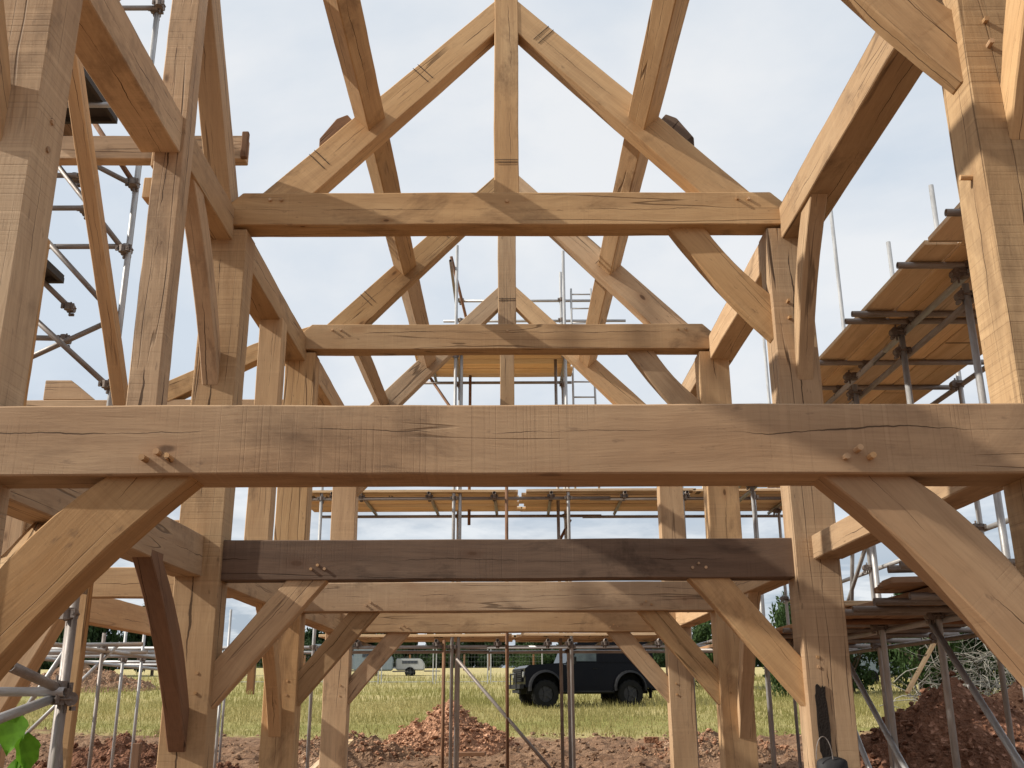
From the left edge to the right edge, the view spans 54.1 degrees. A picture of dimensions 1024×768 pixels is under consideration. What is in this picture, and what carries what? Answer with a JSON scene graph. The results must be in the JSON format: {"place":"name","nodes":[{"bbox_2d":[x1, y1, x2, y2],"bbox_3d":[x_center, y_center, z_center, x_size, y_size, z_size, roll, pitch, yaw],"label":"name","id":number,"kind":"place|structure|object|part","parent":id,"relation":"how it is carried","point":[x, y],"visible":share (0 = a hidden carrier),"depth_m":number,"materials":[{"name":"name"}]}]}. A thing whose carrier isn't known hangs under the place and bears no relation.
{"place":"outdoors","nodes":[
{"label":"outdoors","id":0,"kind":"place"},
{"bbox_2d":[4,667,1010,767],"bbox_3d":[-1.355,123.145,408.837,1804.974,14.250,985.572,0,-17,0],"label":"ground","id":1,"kind":"structure","parent":0,"point":[604,757],"depth_m":21.51,"materials":[{"name":"green plant"}]},
{"bbox_2d":[0,715,40,767],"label":"leafy plant","id":2,"kind":"object","parent":1,"relation":"on","point":[27,745],"visible":0.92,"depth_m":4.94,"materials":[{"name":"green plant"}]},
{"bbox_2d":[0,596,79,767],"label":"scaffold","id":3,"kind":"object","parent":1,"relation":"on","point":[59,694],"visible":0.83,"depth_m":5.19,"materials":[{"name":"metal"}]},
{"bbox_2d":[37,633,63,673],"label":"tree","id":4,"kind":"object","parent":1,"relation":"on","point":[39,671],"visible":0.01,"depth_m":67.23,"materials":[{"name":"green plant"}]},
{"bbox_2d":[43,661,59,669],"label":"hedge bush","id":5,"kind":"object","parent":1,"relation":"on","point":[47,665],"visible":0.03,"depth_m":102.42,"materials":[{"name":"green plant"}]},
{"bbox_2d":[55,625,122,642],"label":"tree","id":6,"kind":"object","parent":1,"relation":"on","point":[95,633],"visible":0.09,"depth_m":65.36,"materials":[{"name":"green plant"}]},
{"bbox_2d":[28,664,159,692],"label":"soil mound","id":7,"kind":"object","parent":1,"relation":"on","point":[90,680],"visible":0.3,"depth_m":41.39,"materials":[{"name":"brown soil"}]},
{"bbox_2d":[85,641,120,670],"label":"tree","id":8,"kind":"object","parent":1,"relation":"on","point":[108,668],"visible":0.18,"depth_m":62.95,"materials":[{"name":"green plant"}]},
{"bbox_2d":[112,633,128,668],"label":"tree","id":9,"kind":"object","parent":1,"relation":"on","point":[122,640],"visible":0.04,"depth_m":111.00,"materials":[{"name":"green plant"}]},
{"bbox_2d":[33,733,233,767],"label":"soil mound","id":10,"kind":"object","parent":1,"relation":"on","point":[122,751],"visible":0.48,"depth_m":14.96,"materials":[{"name":"brown soil"}]},
{"bbox_2d":[130,743,141,767],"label":"wooden stake","id":11,"kind":"object","parent":1,"relation":"on","point":[136,755],"visible":1,"depth_m":13.29,"materials":[{"name":"brown wood"}]},
{"bbox_2d":[127,603,154,675],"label":"tree","id":12,"kind":"object","parent":1,"relation":"on","point":[134,637],"visible":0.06,"depth_m":67.09,"materials":[{"name":"green plant"}]},
{"bbox_2d":[25,0,348,767],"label":"scaffold","id":13,"kind":"object","parent":1,"relation":"on","point":[102,111],"visible":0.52,"depth_m":9.08,"materials":[{"name":"metal"}]},
{"bbox_2d":[246,665,255,694],"bbox_3d":[-9.981,11.317,38.340,0.282,1.450,0.202,0,-17,0],"label":"fence post","id":14,"kind":"object","parent":1,"relation":"on","point":[251,677],"visible":0.49,"depth_m":38.25,"materials":[{"name":"brown wood"}]},
{"bbox_2d":[256,658,262,667],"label":"hedge bush","id":15,"kind":"object","parent":1,"relation":"on","point":[260,664],"visible":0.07,"depth_m":103.13,"materials":[{"name":"green plant"}]},
{"bbox_2d":[303,637,323,662],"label":"hedge bush","id":16,"kind":"object","parent":1,"relation":"on","point":[308,643],"visible":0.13,"depth_m":103.60,"materials":[{"name":"green plant"}]},
{"bbox_2d":[304,626,324,642],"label":"tree","id":17,"kind":"object","parent":1,"relation":"on","point":[308,633],"visible":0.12,"depth_m":111.16,"materials":[{"name":"green plant"}]},
{"bbox_2d":[310,760,318,767],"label":"plank","id":18,"kind":"object","parent":1,"relation":"on","point":[315,764],"visible":0.15,"depth_m":14.57,"materials":[{"name":"brown wood"}]},
{"bbox_2d":[315,644,353,670],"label":"box trailer","id":19,"kind":"object","parent":1,"relation":"on","point":[352,656],"visible":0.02,"depth_m":69.34,"materials":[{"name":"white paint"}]},
{"bbox_2d":[348,739,353,746],"bbox_3d":[-2.691,5.558,14.701,0.091,0.042,1.744,-5,1,13],"label":"plank","id":20,"kind":"object","parent":1,"relation":"on","point":[350,741],"visible":0.24,"depth_m":15.45,"materials":[{"name":"brown wood"}]},
{"bbox_2d":[297,733,428,766],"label":"soil mound","id":21,"kind":"object","parent":1,"relation":"on","point":[368,755],"visible":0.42,"depth_m":17.00,"materials":[{"name":"brown soil"}]},
{"bbox_2d":[353,649,407,675],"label":"box trailer","id":22,"kind":"object","parent":1,"relation":"on","point":[358,661],"visible":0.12,"depth_m":66.58,"materials":[{"name":"white metal"}]},
{"bbox_2d":[373,633,417,668],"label":"tree","id":23,"kind":"object","parent":1,"relation":"on","point":[399,656],"visible":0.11,"depth_m":103.91,"materials":[{"name":"green plant"}]},
{"bbox_2d":[381,649,433,682],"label":"site fence","id":24,"kind":"object","parent":1,"relation":"on","point":[413,672],"visible":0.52,"depth_m":48.03,"materials":[{"name":"silver metal"}]},
{"bbox_2d":[51,245,781,767],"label":"scaffold","id":25,"kind":"object","parent":1,"relation":"on","point":[547,501],"visible":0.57,"depth_m":15.04,"materials":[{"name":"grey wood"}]},
{"bbox_2d":[570,288,599,488],"bbox_3d":[1.178,0.115,16.518,0.416,3.844,0.506,0,-17,0],"label":"ladder","id":26,"kind":"object","parent":25,"relation":"on","point":[572,322],"visible":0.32,"depth_m":16.61,"materials":[{"name":"silver metal"}]},
{"bbox_2d":[396,658,439,675],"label":"box trailer","id":27,"kind":"object","parent":1,"relation":"on","point":[406,666],"visible":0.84,"depth_m":67.62,"materials":[{"name":"white paint"}]},
{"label":"window","id":28,"kind":"part","parent":27,"relation":"part of","materials":[{"name":"grey glass"}]},
{"bbox_2d":[45,668,796,761],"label":"soil clods","id":29,"kind":"object","parent":1,"relation":"on","point":[392,737],"visible":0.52,"depth_m":18.00,"materials":[{"name":"brown soil"}]},
{"bbox_2d":[406,649,441,667],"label":"hedge bush","id":30,"kind":"object","parent":1,"relation":"on","point":[424,657],"visible":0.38,"depth_m":102.98,"materials":[{"name":"green plant"}]},
{"bbox_2d":[5,727,871,767],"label":"soil clods","id":31,"kind":"object","parent":1,"relation":"on","point":[627,746],"visible":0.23,"depth_m":17.43,"materials":[{"name":"brown soil"}]},
{"bbox_2d":[425,633,468,667],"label":"tree","id":32,"kind":"object","parent":1,"relation":"on","point":[431,643],"visible":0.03,"depth_m":108.23,"materials":[{"name":"green plant"}]},
{"bbox_2d":[427,642,469,667],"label":"hedge bush","id":33,"kind":"object","parent":1,"relation":"on","point":[430,660],"visible":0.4,"depth_m":102.96,"materials":[{"name":"green plant"}]},
{"bbox_2d":[386,700,514,757],"bbox_3d":[-1.191,6.516,18.912,2.990,1.102,2.760,0,-17,0],"label":"soil mound","id":34,"kind":"object","parent":1,"relation":"on","point":[477,746],"visible":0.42,"depth_m":18.27,"materials":[{"name":"brown soil"}]},
{"bbox_2d":[435,649,487,683],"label":"site fence","id":35,"kind":"object","parent":1,"relation":"on","point":[471,667],"visible":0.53,"depth_m":48.09,"materials":[{"name":"silver metal"}]},
{"bbox_2d":[446,752,485,756],"bbox_3d":[-0.752,6.061,16.409,0.642,0.061,0.201,-2,-18,4],"label":"plank","id":36,"kind":"object","parent":1,"relation":"on","point":[471,754],"visible":0.87,"depth_m":16.31,"materials":[{"name":"brown wood"}]},
{"bbox_2d":[465,633,504,667],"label":"tree","id":37,"kind":"object","parent":1,"relation":"on","point":[475,662],"visible":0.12,"depth_m":110.04,"materials":[{"name":"green plant"}]},
{"bbox_2d":[488,654,489,669],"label":"fence post","id":38,"kind":"object","parent":1,"relation":"on","point":[488,661],"visible":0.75,"depth_m":80.92,"materials":[{"name":"brown wood"}]},
{"bbox_2d":[477,642,510,667],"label":"hedge bush","id":39,"kind":"object","parent":1,"relation":"on","point":[499,659],"visible":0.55,"depth_m":104.34,"materials":[{"name":"green plant"}]},
{"bbox_2d":[17,672,992,740],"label":"grass","id":40,"kind":"structure","parent":1,"relation":"on","point":[109,709],"depth_m":27.58,"materials":[{"name":"green plant"}]},
{"bbox_2d":[0,0,1023,767],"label":"oak frame","id":41,"kind":"object","parent":1,"relation":"on","point":[92,490],"visible":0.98,"depth_m":6.45,"materials":[{"name":"brown wood"}]},
{"bbox_2d":[815,736,847,767],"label":"tool bag","id":42,"kind":"object","parent":41,"relation":"hanging from","point":[831,762],"visible":1,"depth_m":6.03,"materials":[{"name":"black fabric"}]},
{"bbox_2d":[490,649,542,683],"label":"site fence","id":43,"kind":"object","parent":1,"relation":"on","point":[493,667],"visible":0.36,"depth_m":48.16,"materials":[{"name":"silver metal"}]},
{"bbox_2d":[32,670,1023,767],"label":"soil clods","id":44,"kind":"object","parent":1,"relation":"on","point":[913,753],"visible":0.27,"depth_m":12.65,"materials":[{"name":"brown soil"}]},
{"bbox_2d":[504,642,551,667],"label":"hedge bush","id":45,"kind":"object","parent":1,"relation":"on","point":[524,661],"visible":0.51,"depth_m":101.53,"materials":[{"name":"green plant"}]},
{"bbox_2d":[509,642,550,666],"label":"tree","id":46,"kind":"object","parent":1,"relation":"on","point":[534,643],"visible":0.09,"depth_m":107.79,"materials":[{"name":"green plant"}]},
{"bbox_2d":[547,643,558,663],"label":"hedge bush","id":47,"kind":"object","parent":1,"relation":"on","point":[553,656],"visible":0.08,"depth_m":103.84,"materials":[{"name":"green plant"}]},
{"bbox_2d":[509,642,656,708],"bbox_3d":[2.154,8.738,30.096,4.413,1.892,1.962,4,-18,-14],"label":"parked car","id":48,"kind":"object","parent":1,"relation":"on","point":[621,677],"visible":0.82,"depth_m":29.42,"materials":[{"name":"black paint"}]},
{"bbox_3d":[2.125,7.955,29.552,0.743,0.428,0.033,4,-18,-14],"label":"side window","id":49,"kind":"part","parent":48,"relation":"part of","materials":[{"name":"grey glass"}]},
{"bbox_3d":[2.133,8.506,29.323,0.911,0.688,0.047,4,-18,-14],"label":"door","id":50,"kind":"part","parent":48,"relation":"part of","materials":[{"name":"black paint"}]},
{"bbox_3d":[2.953,8.005,29.756,0.651,0.372,0.033,4,-18,-14],"label":"side window","id":51,"kind":"part","parent":48,"relation":"part of","materials":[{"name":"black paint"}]},
{"bbox_3d":[3.693,8.058,29.935,0.744,0.372,0.033,4,-18,-14],"label":"side window","id":52,"kind":"part","parent":48,"relation":"part of","materials":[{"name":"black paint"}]},
{"bbox_2d":[652,643,664,667],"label":"hedge bush","id":53,"kind":"object","parent":1,"relation":"on","point":[659,659],"visible":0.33,"depth_m":101.41,"materials":[{"name":"green plant"}]},
{"bbox_2d":[629,731,793,762],"bbox_3d":[3.544,6.436,17.695,3.450,0.606,2.300,0,-17,0],"label":"soil mound","id":54,"kind":"object","parent":1,"relation":"on","point":[712,755],"visible":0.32,"depth_m":17.22,"materials":[{"name":"brown soil"}]},
{"bbox_2d":[644,737,658,742],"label":"timber block","id":55,"kind":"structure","parent":54,"relation":"on","point":[651,739],"depth_m":17.49,"materials":[{"name":"wood"}]},
{"bbox_2d":[692,620,756,686],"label":"hedge bush","id":56,"kind":"object","parent":1,"relation":"on","point":[702,632],"visible":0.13,"depth_m":40.22,"materials":[{"name":"green plant"}]},
{"bbox_2d":[755,659,763,666],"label":"hedge bush","id":57,"kind":"object","parent":1,"relation":"on","point":[759,664],"visible":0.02,"depth_m":104.49,"materials":[{"name":"green plant"}]},
{"bbox_2d":[762,591,790,696],"bbox_3d":[9.881,9.128,34.939,2.417,3.856,3.414,-5,-18,15],"label":"hedge bush","id":58,"kind":"object","parent":1,"relation":"on","point":[779,615],"visible":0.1,"depth_m":34.53,"materials":[{"name":"green plant"}]},
{"bbox_2d":[699,184,1023,767],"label":"scaffold","id":59,"kind":"object","parent":1,"relation":"on","point":[909,333],"visible":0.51,"depth_m":8.28,"materials":[{"name":"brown wood"}]},
{"bbox_2d":[850,643,898,693],"bbox_3d":[12.354,9.944,36.973,3.712,3.234,2.840,0,-17,0],"label":"hedge bush","id":60,"kind":"object","parent":1,"relation":"on","point":[859,668],"visible":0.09,"depth_m":36.20,"materials":[{"name":"green plant"}]},
{"bbox_2d":[853,643,908,684],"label":"caravan","id":61,"kind":"object","parent":1,"relation":"on","point":[872,666],"visible":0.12,"depth_m":43.43,"materials":[{"name":"white metal"}]},
{"bbox_2d":[887,593,974,693],"bbox_3d":[14.718,9.220,35.963,2.991,4.229,4.214,0,-17,0],"label":"hedge bush","id":62,"kind":"object","parent":1,"relation":"on","point":[902,659],"visible":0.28,"depth_m":35.08,"materials":[{"name":"green plant"}]},
{"bbox_2d":[859,677,1023,767],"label":"soil mound","id":63,"kind":"object","parent":1,"relation":"on","point":[979,735],"visible":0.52,"depth_m":12.30,"materials":[{"name":"brown soil"}]},
{"bbox_2d":[905,643,935,693],"bbox_3d":[6.069,4.180,14.850,0.051,0.989,0.061,43,-25,-2],"label":"wooden stake","id":64,"kind":"object","parent":63,"relation":"on","point":[919,669],"visible":0.84,"depth_m":14.81,"materials":[{"name":"brown wood"}]},
{"bbox_2d":[880,626,1015,707],"bbox_3d":[9.180,5.092,17.421,5.803,3.217,3.324,0,-17,0],"label":"brushwood","id":65,"kind":"object","parent":1,"relation":"on","point":[981,658],"visible":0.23,"depth_m":17.34,"materials":[{"name":"plant"}]},
{"bbox_2d":[930,626,1011,693],"bbox_3d":[16.881,9.472,36.730,3.128,4.105,4.418,13,-22,-35],"label":"hedge bush","id":66,"kind":"object","parent":1,"relation":"on","point":[981,648],"visible":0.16,"depth_m":35.53,"materials":[{"name":"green plant"}]},
{"bbox_2d":[994,663,1015,687],"bbox_3d":[19.548,9.032,35.923,4.476,4.877,4.300,0,-17,0],"label":"hedge bush","id":67,"kind":"object","parent":1,"relation":"on","point":[1010,679],"visible":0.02,"depth_m":35.31,"materials":[{"name":"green plant"}]},
{"bbox_2d":[989,682,1023,713],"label":"soil mound","id":68,"kind":"object","parent":1,"relation":"on","point":[1014,692],"visible":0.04,"depth_m":15.13,"materials":[{"name":"brown soil"}]},
{"bbox_2d":[27,0,1014,668],"label":"sky","id":69,"kind":"structure","parent":0,"point":[754,84],"materials":[{"name":"white"}]}
]}

